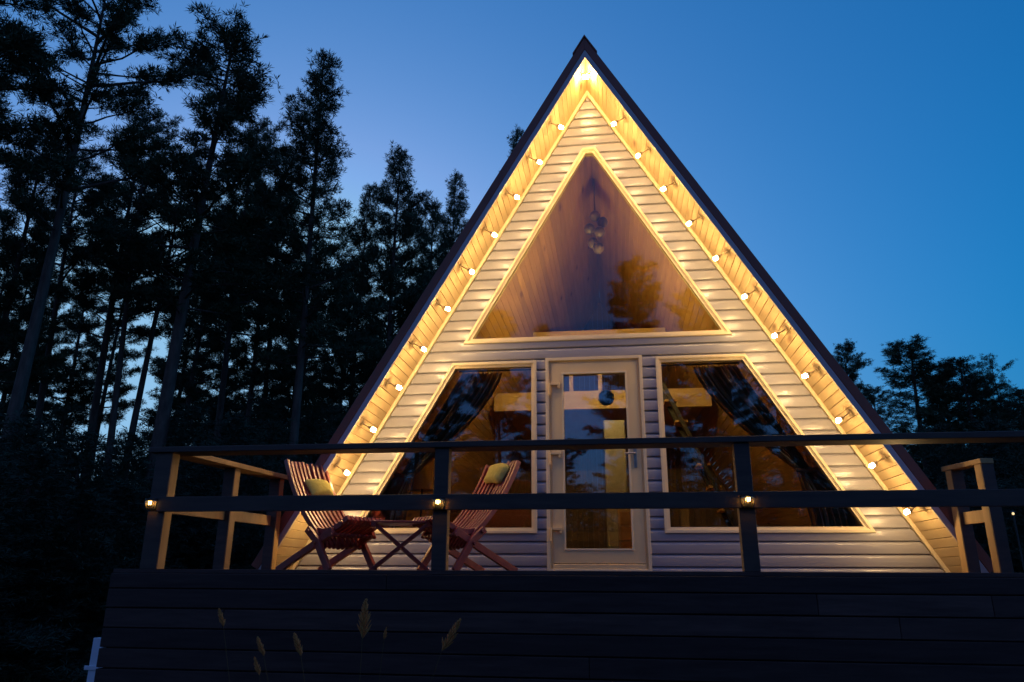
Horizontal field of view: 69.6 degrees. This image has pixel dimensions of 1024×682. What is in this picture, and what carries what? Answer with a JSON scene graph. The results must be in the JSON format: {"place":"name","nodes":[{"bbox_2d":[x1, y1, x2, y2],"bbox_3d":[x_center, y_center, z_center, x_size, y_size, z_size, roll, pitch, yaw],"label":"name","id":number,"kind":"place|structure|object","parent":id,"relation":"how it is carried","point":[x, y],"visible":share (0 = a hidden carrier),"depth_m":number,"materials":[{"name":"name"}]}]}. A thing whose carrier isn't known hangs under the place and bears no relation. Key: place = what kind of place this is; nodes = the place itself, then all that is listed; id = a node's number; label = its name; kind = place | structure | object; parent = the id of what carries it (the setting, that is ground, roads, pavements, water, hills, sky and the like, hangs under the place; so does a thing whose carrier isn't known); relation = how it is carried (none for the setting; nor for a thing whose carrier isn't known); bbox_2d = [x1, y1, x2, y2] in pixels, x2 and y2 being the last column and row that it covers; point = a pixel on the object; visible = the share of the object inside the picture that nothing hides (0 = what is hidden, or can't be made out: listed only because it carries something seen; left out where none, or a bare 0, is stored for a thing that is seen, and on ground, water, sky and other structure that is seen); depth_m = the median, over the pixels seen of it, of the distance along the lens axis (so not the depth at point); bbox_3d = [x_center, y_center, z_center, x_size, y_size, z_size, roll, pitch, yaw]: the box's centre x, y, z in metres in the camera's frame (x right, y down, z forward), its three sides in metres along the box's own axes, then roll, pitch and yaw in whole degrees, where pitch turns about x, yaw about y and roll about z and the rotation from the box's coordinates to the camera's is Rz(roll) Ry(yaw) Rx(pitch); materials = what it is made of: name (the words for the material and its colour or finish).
{"place":"outdoors","nodes":[
{"label":"outdoors","id":0,"kind":"place"},
{"bbox_2d":[450,510,531,527],"bbox_3d":[-0.274,2.325,8.747,1.485,0.820,0.820,-2,-18,7],"label":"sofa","id":1,"kind":"object","parent":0,"point":[511,519],"visible":0.01,"depth_m":8.98,"materials":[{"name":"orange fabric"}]},
{"bbox_2d":[0,0,1023,487],"label":"sky","id":2,"kind":"structure","parent":0,"point":[868,154],"materials":[{"name":"blue"}]},
{"bbox_2d":[1010,511,1023,570],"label":"garden lamp","id":3,"kind":"object","parent":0,"point":[1018,538],"visible":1,"depth_m":16.51,"materials":[{"name":"metal"}]},
{"bbox_3d":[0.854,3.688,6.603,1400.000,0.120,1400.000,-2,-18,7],"label":"ground","id":4,"kind":"structure","parent":0,"visible":0},
{"bbox_2d":[0,87,26,353],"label":"pine tree","id":5,"kind":"object","parent":4,"relation":"on","point":[5,327],"visible":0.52,"depth_m":20.68,"materials":[{"name":"green plant"}]},
{"bbox_2d":[0,402,43,488],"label":"spruce tree","id":6,"kind":"object","parent":4,"relation":"on","point":[6,408],"visible":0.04,"depth_m":25.03,"materials":[{"name":"green plant"}]},
{"bbox_2d":[0,249,46,409],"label":"pine tree","id":7,"kind":"object","parent":4,"relation":"on","point":[8,378],"visible":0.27,"depth_m":30.57,"materials":[{"name":"green plant"}]},
{"bbox_2d":[0,268,74,427],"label":"pine tree","id":8,"kind":"object","parent":4,"relation":"on","point":[58,390],"visible":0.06,"depth_m":34.72,"materials":[{"name":"green plant"}]},
{"bbox_2d":[0,115,81,386],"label":"pine tree","id":9,"kind":"object","parent":4,"relation":"on","point":[18,179],"visible":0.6,"depth_m":21.66,"materials":[{"name":"green plant"}]},
{"bbox_2d":[0,669,87,681],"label":"meadow grass","id":10,"kind":"structure","parent":4,"relation":"on","point":[28,678],"depth_m":8.69,"materials":[{"name":"green plant"}]},
{"bbox_2d":[0,0,92,222],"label":"pine tree","id":11,"kind":"object","parent":4,"relation":"on","point":[10,46],"visible":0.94,"depth_m":15.98,"materials":[{"name":"green plant"}]},
{"bbox_2d":[0,201,93,430],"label":"pine tree","id":12,"kind":"object","parent":4,"relation":"on","point":[41,350],"visible":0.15,"depth_m":33.23,"materials":[{"name":"green plant"}]},
{"bbox_2d":[30,411,76,469],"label":"spruce tree","id":13,"kind":"object","parent":4,"relation":"on","point":[45,415],"visible":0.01,"depth_m":28.08,"materials":[{"name":"green plant"}]},
{"bbox_2d":[9,272,118,427],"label":"pine tree","id":14,"kind":"object","parent":4,"relation":"on","point":[81,360],"visible":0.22,"depth_m":38.47,"materials":[{"name":"green plant"}]},
{"bbox_2d":[32,398,96,498],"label":"spruce tree","id":15,"kind":"object","parent":4,"relation":"on","point":[65,421],"visible":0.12,"depth_m":20.63,"materials":[{"name":"green plant"}]},
{"bbox_2d":[9,134,142,445],"bbox_3d":[-15.198,0.661,23.763,4.163,16.049,4.622,1,-18,-3],"label":"pine tree","id":16,"kind":"object","parent":4,"relation":"on","point":[78,259],"visible":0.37,"depth_m":24.12,"materials":[{"name":"green plant"}]},
{"bbox_2d":[24,424,127,627],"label":"spruce tree","id":17,"kind":"object","parent":4,"relation":"on","point":[82,457],"visible":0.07,"depth_m":14.68,"materials":[{"name":"green plant"}]},
{"bbox_2d":[84,637,103,681],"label":"white post","id":18,"kind":"object","parent":4,"relation":"on","point":[91,668],"visible":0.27,"depth_m":6.44,"materials":[{"name":"paint"}]},
{"bbox_2d":[50,249,157,465],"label":"pine tree","id":19,"kind":"object","parent":4,"relation":"on","point":[79,383],"visible":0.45,"depth_m":36.78,"materials":[{"name":"green plant"}]},
{"bbox_2d":[83,436,131,493],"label":"spruce tree","id":20,"kind":"object","parent":4,"relation":"on","point":[103,448],"visible":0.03,"depth_m":22.76,"materials":[{"name":"green plant"}]},
{"bbox_2d":[0,0,219,458],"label":"pine tree","id":21,"kind":"object","parent":4,"relation":"on","point":[122,15],"visible":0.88,"depth_m":17.65,"materials":[{"name":"green plant"}]},
{"bbox_2d":[85,428,151,544],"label":"spruce tree","id":22,"kind":"object","parent":4,"relation":"on","point":[123,461],"visible":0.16,"depth_m":19.21,"materials":[{"name":"green plant"}]},
{"bbox_2d":[63,103,195,478],"bbox_3d":[-13.566,-0.032,25.307,4.085,18.330,4.279,-13,-22,36],"label":"pine tree","id":23,"kind":"object","parent":4,"relation":"on","point":[87,303],"visible":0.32,"depth_m":25.33,"materials":[{"name":"green plant"}]},
{"bbox_2d":[62,136,197,486],"bbox_3d":[-12.459,0.854,22.672,4.032,15.046,4.478,10,-20,-27],"label":"pine tree","id":24,"kind":"object","parent":4,"relation":"on","point":[137,221],"visible":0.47,"depth_m":23.43,"materials":[{"name":"green plant"}]},
{"bbox_2d":[121,408,185,481],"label":"spruce tree","id":25,"kind":"object","parent":4,"relation":"on","point":[150,423],"visible":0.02,"depth_m":27.71,"materials":[{"name":"green plant"}]},
{"bbox_2d":[133,416,189,513],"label":"spruce tree","id":26,"kind":"object","parent":4,"relation":"on","point":[171,428],"visible":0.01,"depth_m":22.76,"materials":[{"name":"green plant"}]},
{"bbox_2d":[81,153,249,452],"bbox_3d":[-11.895,0.902,24.827,4.654,16.272,4.192,-8,-19,23],"label":"pine tree","id":27,"kind":"object","parent":4,"relation":"on","point":[136,408],"visible":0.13,"depth_m":25.18,"materials":[{"name":"green plant"}]},
{"bbox_2d":[141,271,218,435],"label":"pine tree","id":28,"kind":"object","parent":4,"relation":"on","point":[155,395],"visible":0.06,"depth_m":40.52,"materials":[{"name":"green plant"}]},
{"bbox_2d":[70,0,306,534],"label":"pine tree","id":29,"kind":"object","parent":4,"relation":"on","point":[241,103],"visible":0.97,"depth_m":22.24,"materials":[{"name":"green plant"}]},
{"bbox_2d":[171,402,211,442],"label":"spruce tree","id":30,"kind":"object","parent":4,"relation":"on","point":[183,403],"depth_m":31.26,"materials":[{"name":"green plant"}]},
{"bbox_2d":[150,208,246,411],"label":"pine tree","id":31,"kind":"object","parent":4,"relation":"on","point":[185,378],"visible":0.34,"depth_m":34.06,"materials":[{"name":"green plant"}]},
{"bbox_2d":[171,279,272,419],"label":"pine tree","id":32,"kind":"object","parent":4,"relation":"on","point":[228,390],"visible":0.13,"depth_m":39.32,"materials":[{"name":"green plant"}]},
{"bbox_2d":[218,608,229,681],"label":"grass stalk","id":33,"kind":"object","parent":4,"relation":"on","point":[221,619],"depth_m":1.95,"materials":[{"name":"beige plant"}]},
{"bbox_2d":[193,197,270,346],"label":"pine tree","id":34,"kind":"object","parent":4,"relation":"on","point":[218,324],"visible":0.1,"depth_m":33.16,"materials":[{"name":"green plant"}]},
{"bbox_2d":[192,115,298,441],"bbox_3d":[-10.318,0.105,27.934,4.006,19.702,3.823,10,-20,-27],"label":"pine tree","id":35,"kind":"object","parent":4,"relation":"on","point":[216,335],"visible":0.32,"depth_m":28.22,"materials":[{"name":"green plant"}]},
{"bbox_2d":[253,657,260,679],"bbox_3d":[-0.543,1.397,1.603,0.198,1.307,0.018,-2,-18,7],"label":"grass stalk","id":36,"kind":"object","parent":4,"relation":"on","point":[257,669],"depth_m":1.80,"materials":[{"name":"beige plant"}]},
{"bbox_2d":[256,636,267,679],"bbox_3d":[-0.527,1.374,1.607,0.227,1.354,0.018,-2,-18,7],"label":"grass stalk","id":37,"kind":"object","parent":4,"relation":"on","point":[260,647],"depth_m":1.82,"materials":[{"name":"beige plant"}]},
{"bbox_2d":[211,179,317,441],"bbox_3d":[-9.829,1.496,29.014,3.381,17.711,4.385,-12,-22,35],"label":"pine tree","id":38,"kind":"object","parent":4,"relation":"on","point":[252,372],"visible":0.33,"depth_m":28.86,"materials":[{"name":"green plant"}]},
{"bbox_2d":[212,139,329,436],"bbox_3d":[-10.351,0.787,29.875,5.132,19.580,4.622,-3,-18,10],"label":"pine tree","id":39,"kind":"object","parent":4,"relation":"on","point":[298,256],"visible":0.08,"depth_m":31.78,"materials":[{"name":"green plant"}]},
{"bbox_2d":[270,405,302,466],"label":"spruce tree","id":40,"kind":"object","parent":4,"relation":"on","point":[286,414],"visible":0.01,"depth_m":34.47,"materials":[{"name":"green plant"}]},
{"bbox_2d":[260,455,313,540],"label":"spruce tree","id":41,"kind":"object","parent":4,"relation":"on","point":[288,491],"visible":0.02,"depth_m":18.84,"materials":[{"name":"green plant"}]},
{"bbox_2d":[243,229,332,432],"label":"pine tree","id":42,"kind":"object","parent":4,"relation":"on","point":[307,396],"visible":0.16,"depth_m":37.37,"materials":[{"name":"green plant"}]},
{"bbox_2d":[293,632,304,681],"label":"grass stalk","id":43,"kind":"object","parent":4,"relation":"on","point":[298,647],"depth_m":1.71,"materials":[{"name":"beige plant"}]},
{"bbox_2d":[268,276,339,415],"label":"pine tree","id":44,"kind":"object","parent":4,"relation":"on","point":[307,367],"visible":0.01,"depth_m":43.17,"materials":[{"name":"green plant"}]},
{"bbox_2d":[284,409,323,466],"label":"spruce tree","id":45,"kind":"object","parent":4,"relation":"on","point":[312,426],"visible":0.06,"depth_m":26.14,"materials":[{"name":"green plant"}]},
{"bbox_2d":[232,47,394,490],"bbox_3d":[-6.699,-1.046,24.482,5.726,19.823,5.087,5,-18,-14],"label":"pine tree","id":46,"kind":"object","parent":4,"relation":"on","point":[321,149],"visible":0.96,"depth_m":24.76,"materials":[{"name":"green plant"}]},
{"bbox_2d":[323,428,335,443],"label":"spruce tree","id":47,"kind":"object","parent":4,"relation":"on","point":[329,435],"depth_m":23.41,"materials":[{"name":"green plant"}]},
{"bbox_2d":[287,182,387,440],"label":"pine tree","id":48,"kind":"object","parent":4,"relation":"on","point":[365,232],"visible":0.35,"depth_m":30.55,"materials":[{"name":"green plant"}]},
{"bbox_2d":[311,258,373,405],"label":"pine tree","id":49,"kind":"object","parent":4,"relation":"on","point":[331,385],"visible":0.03,"depth_m":45.27,"materials":[{"name":"green plant"}]},
{"bbox_2d":[357,598,371,681],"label":"grass stalk","id":50,"kind":"object","parent":4,"relation":"on","point":[363,615],"depth_m":1.66,"materials":[{"name":"beige plant"}]},
{"bbox_2d":[379,627,386,678],"bbox_3d":[-0.352,1.389,1.683,0.060,1.374,0.011,-2,-18,7],"label":"grass stalk","id":51,"kind":"object","parent":4,"relation":"on","point":[385,633],"depth_m":1.88,"materials":[{"name":"beige plant"}]},
{"bbox_2d":[358,247,414,383],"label":"pine tree","id":52,"kind":"object","parent":4,"relation":"on","point":[403,276],"visible":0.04,"depth_m":43.98,"materials":[{"name":"green plant"}]},
{"bbox_2d":[347,139,446,404],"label":"pine tree","id":53,"kind":"object","parent":4,"relation":"on","point":[406,231],"visible":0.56,"depth_m":30.54,"materials":[{"name":"green plant"}]},
{"bbox_2d":[383,196,457,348],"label":"pine tree","id":54,"kind":"object","parent":4,"relation":"on","point":[435,206],"visible":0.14,"depth_m":39.84,"materials":[{"name":"green plant"}]},
{"bbox_2d":[431,618,460,680],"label":"grass stalk","id":55,"kind":"object","parent":4,"relation":"on","point":[447,642],"depth_m":1.76,"materials":[{"name":"beige plant"}]},
{"bbox_2d":[427,169,470,278],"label":"pine tree","id":56,"kind":"object","parent":4,"relation":"on","point":[457,210],"visible":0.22,"depth_m":35.78,"materials":[{"name":"green plant"}]},
{"bbox_2d":[498,125,523,172],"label":"pine tree","id":57,"kind":"object","parent":4,"relation":"on","point":[518,133],"visible":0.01,"depth_m":38.70,"materials":[{"name":"green plant"}]},
{"bbox_2d":[94,569,1023,681],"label":"deck","id":58,"kind":"structure","parent":4,"relation":"on","point":[164,625],"depth_m":4.80,"materials":[{"name":"brown wood"}]},
{"bbox_2d":[275,459,383,569],"bbox_3d":[-1.625,1.566,6.618,0.878,1.007,0.624,-11,-21,31],"label":"slatted chair","id":59,"kind":"object","parent":58,"relation":"on","point":[341,530],"visible":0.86,"depth_m":6.51,"materials":[{"name":"red wood"}]},
{"bbox_2d":[305,479,332,494],"bbox_3d":[-1.795,1.376,6.871,0.100,0.219,0.316,-43,-31,15],"label":"cushion","id":60,"kind":"object","parent":59,"relation":"on","point":[318,486],"visible":0.73,"depth_m":6.80,"materials":[{"name":"yellow fabric"}]},
{"bbox_2d":[369,520,431,569],"bbox_3d":[-0.964,1.780,6.361,0.510,0.416,0.436,3,-18,-8],"label":"side table","id":61,"kind":"object","parent":58,"relation":"on","point":[375,524],"visible":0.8,"depth_m":6.20,"materials":[{"name":"red wood"}]},
{"bbox_2d":[412,460,520,570],"bbox_3d":[-0.394,1.543,6.527,0.878,1.007,0.624,14,-22,-36],"label":"slatted chair","id":62,"kind":"object","parent":58,"relation":"on","point":[467,531],"visible":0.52,"depth_m":6.40,"materials":[{"name":"red wood"}]},
{"bbox_2d":[484,463,509,483],"bbox_3d":[-0.139,1.228,6.836,0.100,0.219,0.318,42,-29,-22],"label":"cushion","id":63,"kind":"object","parent":62,"relation":"on","point":[497,473],"visible":0.99,"depth_m":6.76,"materials":[{"name":"yellow fabric"}]},
{"bbox_2d":[139,431,1023,571],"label":"deck railing","id":64,"kind":"object","parent":58,"relation":"on","point":[227,507],"visible":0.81,"depth_m":5.14,"materials":[{"name":"brown wood"}]},
{"bbox_2d":[145,498,157,509],"bbox_3d":[-2.664,1.205,5.442,0.097,0.095,0.110,-2,-18,7],"label":"fence lamp","id":65,"kind":"object","parent":64,"relation":"attached to","point":[150,503],"visible":0.98,"depth_m":5.41,"materials":[{"name":"glass"}]},
{"bbox_2d":[432,496,445,509],"bbox_3d":[-0.511,1.130,5.131,0.097,0.095,0.110,-2,-18,7],"label":"fence lamp","id":66,"kind":"object","parent":64,"relation":"attached to","point":[438,502],"visible":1,"depth_m":5.10,"materials":[{"name":"black plastic"}]},
{"bbox_2d":[740,493,754,507],"bbox_3d":[1.556,1.054,4.859,0.097,0.095,0.110,-2,-18,7],"label":"fence lamp","id":67,"kind":"object","parent":64,"relation":"attached to","point":[747,500],"visible":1,"depth_m":4.83,"materials":[{"name":"black plastic"}]},
{"bbox_2d":[941,458,1013,572],"bbox_3d":[3.775,1.434,5.991,0.111,0.882,0.514,1,-18,-3],"label":"deck railing","id":68,"kind":"object","parent":58,"relation":"on","point":[965,519],"visible":0.72,"depth_m":5.92,"materials":[{"name":"brown wood"}]},
{"bbox_2d":[251,35,992,572],"bbox_3d":[1.282,1.191,10.556,6.552,7.367,7.351,-2,-18,7],"label":"cabin","id":69,"kind":"object","parent":4,"relation":"on","point":[559,307],"visible":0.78,"depth_m":7.81,"materials":[{"name":"grey wood"}]},
{"bbox_2d":[334,463,349,474],"bbox_3d":[-1.666,1.264,7.233,0.166,0.056,0.056,32,-14,12],"label":"light bulb","id":70,"kind":"object","parent":69,"relation":"attached to","point":[345,471],"visible":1,"depth_m":7.22,"materials":[{"name":"white glass"}]},
{"bbox_2d":[360,421,375,431],"bbox_3d":[-1.425,0.855,7.323,0.166,0.056,0.056,27,-11,17],"label":"light bulb","id":71,"kind":"object","parent":69,"relation":"attached to","point":[372,428],"visible":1,"depth_m":7.31,"materials":[{"name":"white glass"}]},
{"bbox_2d":[411,467,433,516],"bbox_3d":[-1.018,1.986,8.210,0.280,1.131,0.280,-2,-18,7],"label":"floor lamp","id":72,"kind":"object","parent":69,"relation":"on","point":[423,480],"visible":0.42,"depth_m":8.25,"materials":[{"name":"fabric"}]},
{"bbox_2d":[360,360,536,533],"bbox_3d":[-0.694,1.094,7.657,1.921,1.767,0.096,-2,-18,7],"label":"window","id":73,"kind":"structure","parent":69,"relation":"in","point":[454,367],"depth_m":7.66,"materials":[{"name":"white paint"}]},
{"bbox_2d":[368,368,530,527],"bbox_3d":[-0.673,1.278,7.828,1.850,2.001,0.131,-2,-18,7],"label":"curtain","id":74,"kind":"object","parent":69,"relation":"hanging from","point":[469,397],"visible":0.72,"depth_m":7.97,"materials":[{"name":"fabric"}]},
{"bbox_2d":[579,71,591,78],"bbox_3d":[0.825,-2.971,8.230,0.146,0.095,0.052,-2,-18,7],"label":"light fitting","id":75,"kind":"object","parent":69,"relation":"attached to","point":[586,76],"visible":1,"depth_m":8.21,"materials":[{"name":"plastic"}]},
{"bbox_2d":[584,184,607,253],"bbox_3d":[1.104,-1.637,9.672,0.299,1.085,0.244,-14,-22,37],"label":"pendant lamp","id":76,"kind":"object","parent":69,"relation":"hanging from","point":[595,245],"visible":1,"depth_m":9.57,"materials":[{"name":"glass"}]},
{"bbox_2d":[463,147,731,343],"bbox_3d":[0.880,-1.108,8.136,2.813,2.311,0.096,-2,-18,7],"label":"gable window","id":77,"kind":"structure","parent":69,"relation":"in","point":[589,151],"depth_m":8.00,"materials":[{"name":"white paint"}]},
{"bbox_2d":[545,355,651,570],"bbox_3d":[0.846,1.199,7.395,1.000,2.153,0.171,-2,-18,7],"label":"door","id":78,"kind":"structure","parent":69,"relation":"in","point":[559,558],"depth_m":7.35,"materials":[{"name":"white paint"}]},
{"bbox_2d":[598,390,613,405],"bbox_3d":[0.978,0.587,7.640,0.166,0.166,0.017,-2,-18,7],"label":"pendant lamp","id":79,"kind":"object","parent":69,"relation":"hanging from","point":[605,397],"visible":1,"depth_m":7.64,"materials":[{"name":"blue glass"}]},
{"bbox_2d":[604,420,627,548],"bbox_3d":[1.388,2.058,9.741,0.280,1.950,0.518,-2,-18,7],"label":"tall cabinet","id":80,"kind":"object","parent":69,"relation":"on","point":[615,471],"visible":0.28,"depth_m":9.58,"materials":[{"name":"wood"}]},
{"bbox_2d":[618,509,631,548],"bbox_3d":[1.369,2.384,8.740,0.200,0.720,0.414,-2,-18,7],"label":"drawer chest","id":81,"kind":"object","parent":69,"relation":"on","point":[624,529],"visible":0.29,"depth_m":8.59,"materials":[{"name":"brown wood"}]},
{"bbox_2d":[662,383,738,526],"bbox_3d":[2.583,1.797,9.726,1.096,2.470,0.520,-2,-18,7],"label":"loft ladder","id":82,"kind":"object","parent":69,"relation":"on","point":[680,423],"visible":0.58,"depth_m":9.76,"materials":[{"name":"paint"}]},
{"bbox_2d":[742,287,758,298],"bbox_3d":[2.328,-0.465,7.213,0.166,0.056,0.056,-30,-20,-1],"label":"light bulb","id":83,"kind":"object","parent":69,"relation":"attached to","point":[745,295],"visible":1,"depth_m":7.20,"materials":[{"name":"white glass"}]},
{"bbox_2d":[661,362,860,526],"bbox_3d":[2.468,1.163,7.415,1.850,2.001,0.131,-2,-18,7],"label":"curtain","id":84,"kind":"object","parent":69,"relation":"hanging from","point":[729,389],"visible":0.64,"depth_m":7.54,"materials":[{"name":"fabric"}]},
{"bbox_2d":[655,354,875,532],"bbox_3d":[2.431,0.980,7.246,1.921,1.767,0.096,-2,-18,7],"label":"window","id":85,"kind":"structure","parent":69,"relation":"in","point":[866,527],"depth_m":7.20,"materials":[{"name":"white paint"}]},
{"bbox_2d":[772,326,788,337],"bbox_3d":[2.563,-0.079,7.053,0.166,0.056,0.056,-31,-20,-2],"label":"light bulb","id":86,"kind":"object","parent":69,"relation":"attached to","point":[775,334],"visible":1,"depth_m":7.04,"materials":[{"name":"white glass"}]},
{"bbox_2d":[802,367,819,377],"bbox_3d":[2.795,0.302,6.893,0.166,0.056,0.056,-27,-18,-3],"label":"light bulb","id":87,"kind":"object","parent":69,"relation":"attached to","point":[806,374],"visible":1,"depth_m":6.88,"materials":[{"name":"white glass"}]},
{"bbox_2d":[836,410,852,422],"bbox_3d":[3.034,0.695,6.735,0.166,0.056,0.056,-32,-18,-5],"label":"light bulb","id":88,"kind":"object","parent":69,"relation":"attached to","point":[839,419],"visible":1,"depth_m":6.72,"materials":[{"name":"white glass"}]},
{"bbox_2d":[869,454,886,467],"bbox_3d":[3.269,1.082,6.582,0.166,0.056,0.056,-34,-21,0],"label":"light bulb","id":89,"kind":"object","parent":69,"relation":"attached to","point":[873,464],"visible":1,"depth_m":6.57,"materials":[{"name":"white glass"}]},
{"bbox_2d":[832,338,908,448],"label":"pine tree","id":90,"kind":"object","parent":4,"relation":"on","point":[855,365],"visible":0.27,"depth_m":33.47,"materials":[{"name":"green plant"}]},
{"bbox_2d":[857,384,896,431],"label":"pine tree","id":91,"kind":"object","parent":4,"relation":"on","point":[874,399],"visible":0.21,"depth_m":30.81,"materials":[{"name":"green plant"}]},
{"bbox_2d":[873,333,981,473],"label":"pine tree","id":92,"kind":"object","parent":4,"relation":"on","point":[912,354],"visible":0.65,"depth_m":35.83,"materials":[{"name":"green plant"}]},
{"bbox_2d":[909,421,982,526],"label":"spruce tree","id":93,"kind":"object","parent":4,"relation":"on","point":[927,451],"visible":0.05,"depth_m":27.74,"materials":[{"name":"green plant"}]},
{"bbox_2d":[907,359,990,472],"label":"pine tree","id":94,"kind":"object","parent":4,"relation":"on","point":[940,404],"visible":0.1,"depth_m":37.34,"materials":[{"name":"green plant"}]},
{"bbox_2d":[933,480,992,572],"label":"spruce tree","id":95,"kind":"object","parent":4,"relation":"on","point":[939,487],"visible":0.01,"depth_m":22.12,"materials":[{"name":"green plant"}]},
{"bbox_2d":[926,428,1006,552],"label":"spruce tree","id":96,"kind":"object","parent":4,"relation":"on","point":[959,455],"visible":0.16,"depth_m":25.29,"materials":[{"name":"green plant"}]},
{"bbox_2d":[920,355,1018,459],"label":"pine tree","id":97,"kind":"object","parent":4,"relation":"on","point":[961,366],"visible":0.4,"depth_m":35.69,"materials":[{"name":"green plant"}]},
{"bbox_2d":[948,379,1020,484],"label":"pine tree","id":98,"kind":"object","parent":4,"relation":"on","point":[988,386],"visible":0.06,"depth_m":37.33,"materials":[{"name":"green plant"}]},
{"bbox_2d":[964,473,1023,572],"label":"spruce tree","id":99,"kind":"object","parent":4,"relation":"on","point":[979,532],"visible":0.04,"depth_m":20.24,"materials":[{"name":"green plant"}]},
{"bbox_2d":[968,413,1023,552],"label":"spruce tree","id":100,"kind":"object","parent":4,"relation":"on","point":[1002,472],"visible":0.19,"depth_m":26.46,"materials":[{"name":"green plant"}]},
{"bbox_2d":[976,353,1019,449],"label":"pine tree","id":101,"kind":"object","parent":4,"relation":"on","point":[1004,368],"visible":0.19,"depth_m":39.41,"materials":[{"name":"green plant"}]},
{"bbox_2d":[991,384,1023,488],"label":"pine tree","id":102,"kind":"object","parent":4,"relation":"on","point":[1017,393],"visible":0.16,"depth_m":36.03,"materials":[{"name":"green plant"}]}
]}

